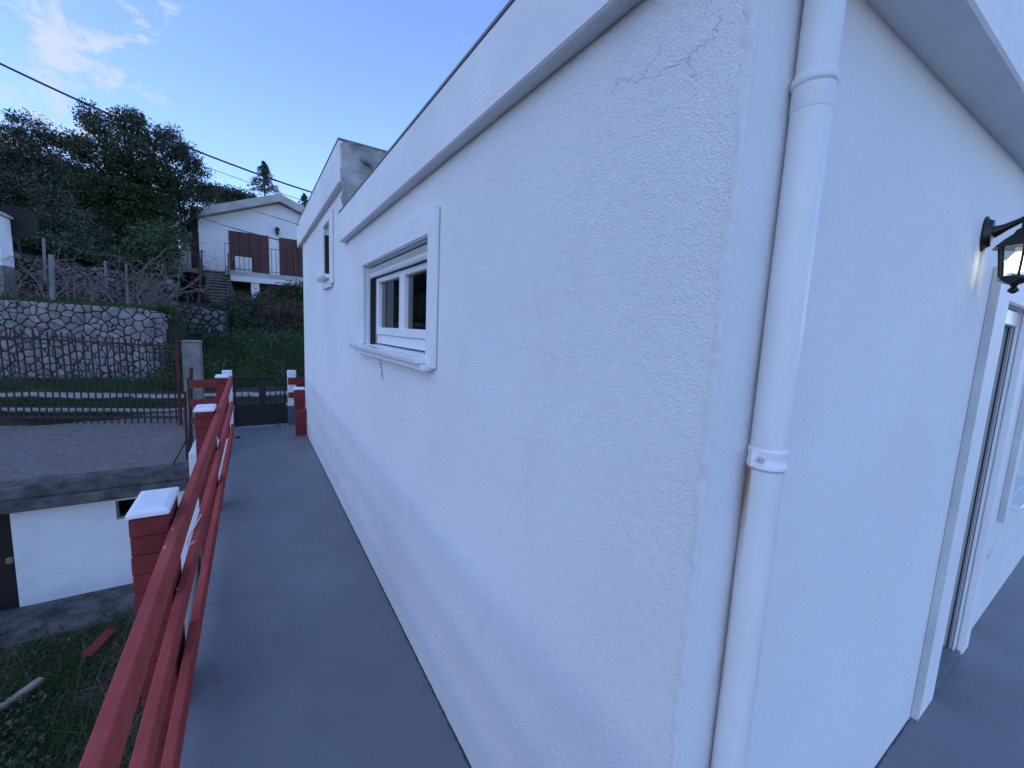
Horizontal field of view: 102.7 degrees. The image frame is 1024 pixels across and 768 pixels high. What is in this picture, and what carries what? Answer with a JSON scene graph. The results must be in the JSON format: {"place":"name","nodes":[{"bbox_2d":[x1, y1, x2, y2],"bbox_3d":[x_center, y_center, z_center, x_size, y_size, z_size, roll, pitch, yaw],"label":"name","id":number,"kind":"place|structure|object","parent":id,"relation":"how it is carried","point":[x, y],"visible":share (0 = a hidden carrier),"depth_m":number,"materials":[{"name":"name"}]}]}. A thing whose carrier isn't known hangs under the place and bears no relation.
{"place":"outdoors","nodes":[
{"label":"outdoors","id":0,"kind":"place"},
{"bbox_2d":[0,293,304,415],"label":"grass","id":1,"kind":"structure","parent":0,"point":[171,311],"depth_m":9.91,"materials":[{"name":"green plant"}]},
{"bbox_2d":[0,169,304,767],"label":"ground","id":2,"kind":"structure","parent":0,"point":[173,333],"depth_m":7.56,"materials":[{"name":"green plant"}]},
{"bbox_2d":[0,211,17,296],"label":"shed","id":3,"kind":"structure","parent":2,"relation":"on","point":[6,248],"depth_m":10.69,"materials":[{"name":"paint"}]},
{"bbox_2d":[0,205,37,252],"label":"satellite dish","id":4,"kind":"object","parent":2,"relation":"on","point":[23,223],"visible":0.89,"depth_m":11.11,"materials":[{"name":"black metal"}]},
{"bbox_2d":[0,677,43,711],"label":"wooden batten","id":5,"kind":"object","parent":2,"relation":"on","point":[30,686],"visible":1,"depth_m":3.42,"materials":[{"name":"grey wood"}]},
{"bbox_2d":[0,255,70,299],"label":"bare vine","id":6,"kind":"object","parent":2,"relation":"on","point":[7,290],"visible":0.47,"depth_m":10.11,"materials":[{"name":"brown plant"}]},
{"bbox_2d":[0,620,82,767],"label":"weed leaves","id":7,"kind":"object","parent":2,"relation":"on","point":[18,732],"visible":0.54,"depth_m":3.21,"materials":[{"name":"green plant"}]},
{"bbox_2d":[42,238,46,281],"bbox_3d":[-12.460,-3.306,10.916,0.089,1.134,0.050,-2,8,-32],"label":"stake","id":8,"kind":"object","parent":2,"relation":"on","point":[44,254],"visible":0.7,"depth_m":10.90,"materials":[{"name":"grey wood"}]},
{"bbox_2d":[48,254,55,300],"bbox_3d":[-11.163,-2.576,9.943,0.123,1.100,0.085,-2,8,-32],"label":"stake","id":9,"kind":"object","parent":2,"relation":"on","point":[51,261],"visible":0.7,"depth_m":9.92,"materials":[{"name":"grey concrete"}]},
{"bbox_2d":[0,242,107,302],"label":"bare vine","id":10,"kind":"object","parent":2,"relation":"on","point":[41,286],"visible":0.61,"depth_m":10.66,"materials":[{"name":"brown plant"}]},
{"bbox_2d":[1,261,111,300],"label":"bare vine","id":11,"kind":"object","parent":2,"relation":"on","point":[75,294],"visible":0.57,"depth_m":11.14,"materials":[{"name":"brown plant"}]},
{"bbox_2d":[0,108,114,241],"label":"evergreen tree","id":12,"kind":"object","parent":2,"relation":"on","point":[36,190],"visible":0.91,"depth_m":16.47,"materials":[{"name":"green plant"}]},
{"bbox_2d":[0,583,134,650],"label":"apron","id":13,"kind":"object","parent":2,"relation":"on","point":[67,609],"depth_m":4.55,"materials":[{"name":"concrete"}]},
{"bbox_2d":[0,604,142,767],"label":"weeds","id":14,"kind":"object","parent":2,"relation":"on","point":[56,746],"visible":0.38,"depth_m":3.58,"materials":[{"name":"green plant"}]},
{"bbox_2d":[0,589,142,767],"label":"dry stalks","id":15,"kind":"object","parent":2,"relation":"on","point":[83,680],"visible":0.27,"depth_m":3.73,"materials":[{"name":"green plant"}]},
{"bbox_2d":[7,187,144,272],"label":"undergrowth","id":16,"kind":"object","parent":2,"relation":"on","point":[68,252],"visible":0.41,"depth_m":13.77,"materials":[{"name":"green plant"}]},
{"bbox_2d":[37,262,131,301],"bbox_3d":[-10.741,-1.969,10.933,2.054,2.158,2.971,-2,8,-32],"label":"bare vine","id":17,"kind":"object","parent":2,"relation":"on","point":[94,294],"visible":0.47,"depth_m":10.29,"materials":[{"name":"brown plant"}]},
{"bbox_2d":[0,300,170,380],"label":"stone wall","id":18,"kind":"structure","parent":2,"relation":"on","point":[122,324],"depth_m":9.01,"materials":[{"name":"grey stone"}]},
{"bbox_2d":[1,157,180,266],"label":"hillside scrub","id":19,"kind":"object","parent":2,"relation":"on","point":[77,181],"visible":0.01,"depth_m":43.17,"materials":[{"name":"green plant"}]},
{"bbox_2d":[0,462,189,608],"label":"outbuilding","id":20,"kind":"structure","parent":2,"relation":"on","point":[62,536],"depth_m":4.76,"materials":[{"name":"white paint"}]},
{"bbox_2d":[0,514,19,608],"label":"door","id":21,"kind":"structure","parent":20,"relation":"in","point":[9,597],"depth_m":4.62,"materials":[{"name":"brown wood"}]},
{"bbox_2d":[0,411,195,480],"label":"flat roof","id":22,"kind":"structure","parent":20,"relation":"on","point":[31,452],"depth_m":5.64,"materials":[{"name":"grey concrete"}]},
{"bbox_2d":[0,327,182,424],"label":"iron fence","id":23,"kind":"object","parent":22,"relation":"on","point":[69,417],"visible":0.95,"depth_m":6.16,"materials":[{"name":"brown metal"}]},
{"bbox_2d":[183,392,188,459],"bbox_3d":[-4.440,0.693,5.588,0.045,1.189,0.030,-2,8,-32],"label":"iron post","id":24,"kind":"object","parent":22,"relation":"on","point":[186,426],"visible":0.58,"depth_m":5.57,"materials":[{"name":"brown metal"}]},
{"bbox_2d":[187,378,192,441],"bbox_3d":[-4.790,0.390,6.095,0.036,0.959,0.030,-2,8,-32],"label":"iron pipe","id":25,"kind":"object","parent":22,"relation":"on","point":[188,401],"visible":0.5,"depth_m":6.05,"materials":[{"name":"brown metal"}]},
{"bbox_2d":[188,367,192,451],"bbox_3d":[-4.545,0.368,5.794,0.101,1.213,0.038,-2,8,-32],"label":"iron post","id":26,"kind":"object","parent":22,"relation":"on","point":[190,408],"visible":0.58,"depth_m":5.78,"materials":[{"name":"brown metal"}]},
{"bbox_2d":[189,379,215,423],"bbox_3d":[-4.339,0.249,5.775,0.343,0.635,0.020,1,7,-15],"label":"board fence","id":27,"kind":"object","parent":26,"relation":"attached to","point":[201,384],"visible":0.54,"depth_m":5.75,"materials":[{"name":"red paint"}]},
{"bbox_2d":[116,498,135,517],"bbox_3d":[-4.680,1.517,5.096,0.336,0.232,0.040,-2,8,-32],"label":"window","id":28,"kind":"structure","parent":20,"relation":"in","point":[118,506],"depth_m":5.01,"materials":[{"name":"glass"}]},
{"bbox_2d":[172,442,184,464],"bbox_3d":[-4.476,1.012,5.447,0.020,0.436,0.444,2,7,-4],"label":"iron brace","id":29,"kind":"object","parent":20,"relation":"on","point":[178,453],"visible":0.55,"depth_m":5.50,"materials":[{"name":"brown metal"}]},
{"bbox_2d":[13,252,179,304],"bbox_3d":[-13.713,-2.958,11.309,7.100,2.060,0.797,-2,8,-32],"label":"fence","id":30,"kind":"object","parent":2,"relation":"on","point":[27,262],"depth_m":11.95,"materials":[{"name":"grey metal"}]},
{"bbox_2d":[81,628,115,657],"bbox_3d":[-4.071,2.550,4.041,0.085,0.102,0.296,2,7,-7],"label":"broken board","id":31,"kind":"object","parent":2,"relation":"on","point":[101,640],"visible":1,"depth_m":4.02,"materials":[{"name":"red paint"}]},
{"bbox_2d":[103,261,107,287],"bbox_3d":[-11.052,-2.977,11.148,0.052,0.714,0.050,-2,8,-32],"label":"stake","id":32,"kind":"object","parent":2,"relation":"on","point":[105,274],"visible":0.86,"depth_m":11.13,"materials":[{"name":"grey wood"}]},
{"bbox_2d":[63,264,186,304],"bbox_3d":[-10.922,-2.472,11.317,3.003,1.678,2.354,-1,8,-25],"label":"bare vine","id":33,"kind":"object","parent":2,"relation":"on","point":[102,290],"visible":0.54,"depth_m":11.26,"materials":[{"name":"brown plant"}]},
{"bbox_2d":[125,264,128,304],"bbox_3d":[-9.887,-2.561,10.520,0.067,1.032,0.050,-2,8,-32],"label":"stake","id":34,"kind":"object","parent":2,"relation":"on","point":[127,287],"visible":0.88,"depth_m":10.50,"materials":[{"name":"grey wood"}]},
{"bbox_2d":[44,97,219,246],"bbox_3d":[-16.879,-9.110,19.389,4.590,6.934,7.029,6,8,25],"label":"evergreen tree","id":35,"kind":"object","parent":2,"relation":"on","point":[142,171],"visible":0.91,"depth_m":17.94,"materials":[{"name":"green plant"}]},
{"bbox_2d":[91,259,192,306],"bbox_3d":[-9.668,-2.647,11.175,1.500,1.562,2.975,3,7,4],"label":"bare vine","id":36,"kind":"object","parent":2,"relation":"on","point":[144,298],"visible":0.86,"depth_m":10.98,"materials":[{"name":"brown plant"}]},
{"bbox_2d":[0,391,286,397],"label":"track","id":37,"kind":"structure","parent":2,"relation":"on","point":[63,394],"depth_m":7.81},
{"bbox_2d":[2,403,287,411],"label":"track","id":38,"kind":"structure","parent":2,"relation":"on","point":[86,409],"depth_m":6.74,"materials":[{"name":"grey metal"}]},
{"bbox_2d":[108,213,197,281],"bbox_3d":[-13.463,-4.915,15.706,2.307,3.234,2.783,5,8,21],"label":"ivy bush","id":39,"kind":"object","parent":2,"relation":"on","point":[140,247],"visible":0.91,"depth_m":15.33,"materials":[{"name":"green plant"}]},
{"bbox_2d":[73,242,237,316],"bbox_3d":[-9.509,-2.744,11.210,3.343,2.501,2.278,-2,8,-32],"label":"bare vine","id":40,"kind":"object","parent":2,"relation":"on","point":[137,284],"visible":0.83,"depth_m":10.84,"materials":[{"name":"brown plant"}]},
{"bbox_2d":[142,298,194,381],"bbox_3d":[-8.495,-0.981,10.149,1.351,2.301,1.982,-2,8,-32],"label":"bush","id":41,"kind":"object","parent":2,"relation":"on","point":[170,364],"visible":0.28,"depth_m":9.91,"materials":[{"name":"green plant"}]},
{"bbox_2d":[140,247,221,304],"bbox_3d":[-10.951,-3.424,13.661,2.217,2.274,2.446,-2,8,-32],"label":"bare shrub","id":42,"kind":"object","parent":2,"relation":"on","point":[182,277],"visible":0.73,"depth_m":13.63,"materials":[{"name":"brown plant"}]},
{"bbox_2d":[150,303,229,339],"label":"stone wall","id":43,"kind":"structure","parent":2,"relation":"on","point":[208,319],"depth_m":12.08,"materials":[{"name":"grey stone"}]},
{"bbox_2d":[181,340,204,426],"bbox_3d":[-5.191,0.487,6.716,0.252,2.393,0.252,-2,8,-32],"label":"concrete post","id":44,"kind":"object","parent":2,"relation":"on","point":[192,356],"visible":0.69,"depth_m":6.53,"materials":[{"name":"grey concrete"}]},
{"bbox_2d":[181,436,227,637],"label":"retaining wall","id":45,"kind":"structure","parent":2,"relation":"on","point":[192,457],"depth_m":3.90,"materials":[{"name":"white paint"}]},
{"bbox_2d":[197,250,234,303],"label":"staircase","id":46,"kind":"structure","parent":2,"relation":"on","point":[222,283],"depth_m":23.60,"materials":[{"name":"concrete"}]},
{"bbox_2d":[197,246,244,279],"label":"bare shrub","id":47,"kind":"object","parent":2,"relation":"on","point":[220,271],"visible":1,"depth_m":21.78,"materials":[{"name":"brown plant"}]},
{"bbox_2d":[196,182,258,204],"bbox_3d":[-23.017,-12.146,33.279,3.383,8.063,4.961,6,8,27],"label":"background tree","id":48,"kind":"object","parent":2,"relation":"on","point":[225,193],"visible":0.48,"depth_m":32.64,"materials":[{"name":"green plant"}]},
{"bbox_2d":[165,193,303,306],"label":"house","id":49,"kind":"structure","parent":2,"relation":"on","point":[265,261],"depth_m":25.84,"materials":[{"name":"white paint"}]},
{"bbox_2d":[202,290,274,334],"bbox_3d":[-9.619,-2.176,14.390,2.334,2.347,3.240,-2,8,-32],"label":"bush","id":50,"kind":"object","parent":2,"relation":"on","point":[233,306],"visible":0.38,"depth_m":14.25,"materials":[{"name":"green plant"}]},
{"bbox_2d":[247,161,281,195],"bbox_3d":[-22.776,-16.919,37.832,3.021,7.112,2.574,3,7,2],"label":"conifer","id":51,"kind":"object","parent":2,"relation":"on","point":[264,168],"visible":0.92,"depth_m":37.42,"materials":[{"name":"green plant"}]},
{"bbox_2d":[243,278,303,311],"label":"bush","id":52,"kind":"object","parent":2,"relation":"on","point":[287,291],"visible":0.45,"depth_m":20.34,"materials":[{"name":"green plant"}]},
{"bbox_2d":[245,294,303,336],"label":"bush","id":53,"kind":"object","parent":2,"relation":"on","point":[283,317],"visible":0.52,"depth_m":14.84,"materials":[{"name":"green plant"}]},
{"bbox_2d":[298,193,307,206],"bbox_3d":[-19.217,-14.683,38.044,1.893,5.934,1.396,-2,8,-32],"label":"conifer","id":54,"kind":"object","parent":2,"relation":"on","point":[304,197],"visible":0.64,"depth_m":37.72,"materials":[{"name":"green plant"}]},
{"bbox_2d":[179,423,1023,767],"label":"walkway","id":55,"kind":"structure","parent":2,"relation":"on","point":[309,695],"depth_m":2.18,"materials":[{"name":"grey paint"}]},
{"bbox_2d":[79,374,234,767],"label":"railing","id":56,"kind":"object","parent":55,"relation":"on","point":[156,664],"visible":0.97,"depth_m":1.70,"materials":[{"name":"red paint"}]},
{"bbox_2d":[186,514,201,544],"bbox_3d":[-1.797,0.823,2.316,0.043,0.019,0.386,-2,8,-32],"label":"plastic strip","id":57,"kind":"object","parent":56,"relation":"on","point":[189,536],"visible":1,"depth_m":2.28,"materials":[{"name":"white plastic"}]},
{"bbox_2d":[222,370,233,427],"bbox_3d":[-4.578,0.331,6.610,0.130,1.105,0.130,-2,8,-32],"label":"gate post","id":58,"kind":"object","parent":55,"relation":"on","point":[229,372],"visible":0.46,"depth_m":6.56,"materials":[{"name":"white paint"}]},
{"bbox_2d":[232,376,285,424],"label":"gate","id":59,"kind":"structure","parent":58,"relation":"attached to","point":[262,411],"depth_m":6.83,"materials":[{"name":"black metal"}]},
{"bbox_2d":[287,370,295,424],"bbox_3d":[-3.809,0.310,7.096,0.136,1.095,0.137,-2,8,-32],"label":"gate post","id":60,"kind":"object","parent":55,"relation":"on","point":[290,405],"visible":0.69,"depth_m":7.03,"materials":[{"name":"white paint"}]},
{"bbox_2d":[288,377,304,397],"bbox_3d":[-3.606,0.058,7.096,0.482,0.345,0.019,-2,8,-32],"label":"board fence","id":61,"kind":"object","parent":60,"relation":"attached to","point":[296,381],"visible":0.5,"depth_m":7.01,"materials":[{"name":"red paint"}]},
{"bbox_2d":[293,387,306,435],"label":"pier","id":62,"kind":"structure","parent":55,"relation":"on","point":[300,409],"depth_m":6.44,"materials":[{"name":"red paint"}]},
{"bbox_2d":[215,437,1004,760],"bbox_3d":[-0.104,1.389,2.944,10.008,0.005,4.099,6,8,24],"label":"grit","id":63,"kind":"object","parent":55,"relation":"on","point":[315,551],"visible":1,"depth_m":2.75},
{"bbox_2d":[296,0,1023,767],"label":"house","id":64,"kind":"structure","parent":2,"relation":"on","point":[664,382],"depth_m":1.12,"materials":[{"name":"paint"}]},
{"bbox_2d":[189,211,294,243],"bbox_3d":[-11.212,-6.190,15.245,0.024,5.023,24.322,-4,9,-41],"label":"overhead cable","id":65,"kind":"object","parent":64,"relation":"attached to","point":[250,232],"visible":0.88,"depth_m":9.12,"materials":[{"name":"black rubber"}]},
{"bbox_2d":[0,127,133,192],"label":"overhead cable","id":66,"kind":"object","parent":65,"relation":"attached to","point":[58,157],"visible":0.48,"depth_m":13.30,"materials":[{"name":"black rubber"}]},
{"bbox_2d":[222,199,298,224],"bbox_3d":[-10.561,-6.862,15.407,0.012,5.924,24.708,-3,9,-38],"label":"overhead cable","id":67,"kind":"object","parent":64,"relation":"attached to","point":[268,215],"visible":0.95,"depth_m":8.09,"materials":[{"name":"black rubber"}]},
{"bbox_2d":[317,208,333,289],"bbox_3d":[-1.882,-1.368,4.273,0.210,0.740,0.675,-2,8,-32],"label":"window","id":68,"kind":"structure","parent":64,"relation":"in","point":[327,278],"depth_m":4.15,"materials":[{"name":"white plastic"}]},
{"bbox_2d":[349,204,439,370],"bbox_3d":[-0.711,-0.511,2.458,0.220,0.723,1.540,-2,8,-32],"label":"window","id":69,"kind":"structure","parent":64,"relation":"in","point":[403,288],"depth_m":2.33,"materials":[{"name":"white plastic"}]},
{"bbox_2d":[979,216,1023,293],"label":"wall lantern","id":70,"kind":"object","parent":64,"relation":"attached to","point":[991,231],"depth_m":1.50,"materials":[{"name":"black metal"}]},
{"bbox_2d":[997,391,1023,522],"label":"window","id":71,"kind":"structure","parent":64,"relation":"in","point":[1015,502],"depth_m":2.57,"materials":[{"name":"grey paint"}]},
{"bbox_2d":[0,63,311,192],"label":"overhead cable","id":72,"kind":"object","parent":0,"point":[35,80],"visible":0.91,"depth_m":6.49,"materials":[{"name":"black rubber"}]},
{"bbox_2d":[0,0,508,247],"label":"sky","id":73,"kind":"structure","parent":0,"point":[277,83],"materials":[{"name":"blue"}]},
{"bbox_2d":[210,168,299,199],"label":"overhead cable","id":74,"kind":"object","parent":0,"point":[251,183],"visible":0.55,"depth_m":45.65,"materials":[{"name":"black rubber"}]},
{"bbox_3d":[-3.403,-2.218,6.452,0.018,0.055,0.070,-2,8,-32],"label":"cable anchor","id":75,"kind":"object","parent":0,"visible":0},
{"bbox_2d":[295,245,298,270],"bbox_3d":[-3.401,-2.010,6.491,0.054,0.425,0.043,-2,8,-32],"label":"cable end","id":76,"kind":"object","parent":75,"relation":"hanging from","point":[297,258],"visible":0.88,"depth_m":6.49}
]}

